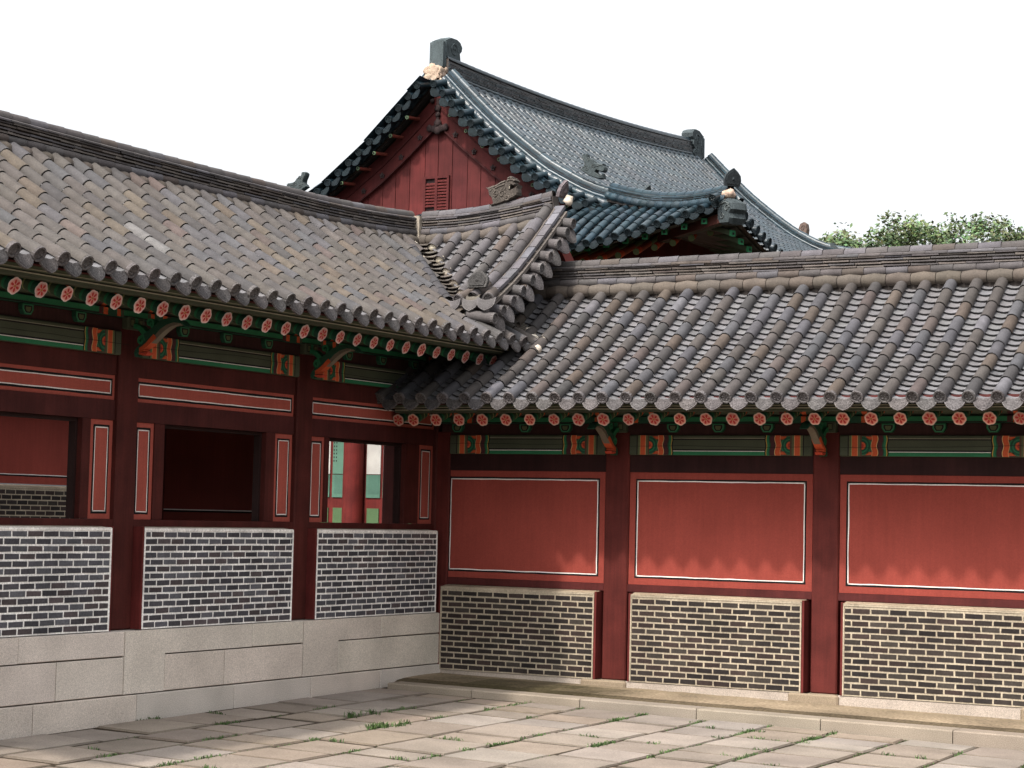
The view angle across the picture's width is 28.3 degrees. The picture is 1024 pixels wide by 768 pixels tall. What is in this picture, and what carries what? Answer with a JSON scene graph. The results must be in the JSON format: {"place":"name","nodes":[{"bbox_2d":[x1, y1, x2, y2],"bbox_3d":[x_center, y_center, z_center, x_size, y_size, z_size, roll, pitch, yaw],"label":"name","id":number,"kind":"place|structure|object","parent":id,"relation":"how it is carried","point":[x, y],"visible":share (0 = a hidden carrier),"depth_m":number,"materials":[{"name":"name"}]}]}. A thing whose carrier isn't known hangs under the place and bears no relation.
{"place":"outdoors","nodes":[
{"label":"outdoors","id":0,"kind":"place"},
{"bbox_2d":[0,687,979,767],"bbox_3d":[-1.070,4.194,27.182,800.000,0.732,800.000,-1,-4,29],"label":"ground","id":1,"kind":"structure","parent":0,"point":[55,765],"depth_m":20.78,"materials":[{"name":"soil"}]},
{"bbox_2d":[0,416,80,518],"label":"garden wall","id":2,"kind":"structure","parent":1,"relation":"on","point":[33,451],"depth_m":32.05,"materials":[{"name":"paint"}]},
{"bbox_2d":[0,110,576,739],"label":"gallery building","id":3,"kind":"structure","parent":1,"relation":"on","point":[206,362],"depth_m":23.14,"materials":[{"name":"ceramic"}]},
{"bbox_2d":[287,37,851,522],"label":"hall building","id":4,"kind":"structure","parent":1,"relation":"on","point":[449,131],"depth_m":49.40,"materials":[{"name":"teal tile"}]},
{"bbox_2d":[327,441,343,522],"bbox_3d":[-4.887,1.713,50.774,1.930,5.550,0.116,-1,-4,29],"label":"door","id":5,"kind":"structure","parent":4,"relation":"in","point":[336,449],"depth_m":50.38,"materials":[{"name":"paint"}]},
{"bbox_2d":[364,444,383,522],"bbox_3d":[-2.744,1.685,49.587,1.930,5.550,0.116,-1,-4,29],"label":"door","id":6,"kind":"structure","parent":4,"relation":"in","point":[374,453],"depth_m":49.83,"materials":[{"name":"paint"}]},
{"bbox_2d":[375,240,1023,719],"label":"gallery building","id":7,"kind":"structure","parent":1,"relation":"on","point":[791,476],"depth_m":25.18,"materials":[{"name":"ceramic"}]},
{"bbox_2d":[387,681,1023,750],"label":"kerb","id":8,"kind":"structure","parent":1,"relation":"on","point":[976,737],"depth_m":23.28,"materials":[{"name":"stone"}]},
{"bbox_2d":[395,673,1023,732],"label":"earth ledge","id":9,"kind":"object","parent":1,"relation":"on","point":[836,711],"visible":0.74,"depth_m":24.37,"materials":[{"name":"stone"}]},
{"bbox_2d":[818,228,864,246],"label":"deciduous tree","id":10,"kind":"object","parent":1,"relation":"on","point":[821,239],"visible":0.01,"depth_m":89.55,"materials":[{"name":"green plant"}]},
{"bbox_2d":[823,222,899,247],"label":"deciduous tree","id":11,"kind":"object","parent":1,"relation":"on","point":[845,241],"visible":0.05,"depth_m":86.76,"materials":[{"name":"green plant"}]},
{"bbox_2d":[871,210,962,246],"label":"deciduous tree","id":12,"kind":"object","parent":1,"relation":"on","point":[917,231],"visible":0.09,"depth_m":85.96,"materials":[{"name":"green plant"}]},
{"bbox_2d":[928,211,1023,244],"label":"deciduous tree","id":13,"kind":"object","parent":1,"relation":"on","point":[978,231],"visible":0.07,"depth_m":85.14,"materials":[{"name":"green plant"}]},
{"bbox_2d":[984,223,1023,241],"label":"deciduous tree","id":14,"kind":"object","parent":1,"relation":"on","point":[1017,236],"visible":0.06,"depth_m":83.64,"materials":[{"name":"green plant"}]},
{"bbox_2d":[0,688,1023,767],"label":"pavement","id":15,"kind":"structure","parent":0,"point":[480,730],"depth_m":20.94,"materials":[{"name":"stone"}]},
{"bbox_2d":[88,699,1023,767],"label":"grass","id":16,"kind":"structure","parent":15,"relation":"on","point":[380,724],"depth_m":21.53,"materials":[{"name":"green plant"}]},
{"bbox_2d":[0,0,1023,485],"label":"sky","id":17,"kind":"structure","parent":0,"point":[829,112],"materials":[{"name":"white"}]},
{"bbox_2d":[798,222,809,234],"bbox_3d":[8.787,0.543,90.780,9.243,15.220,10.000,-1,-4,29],"label":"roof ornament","id":18,"kind":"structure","parent":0,"point":[803,226],"depth_m":88.96,"materials":[{"name":"ceramic"}]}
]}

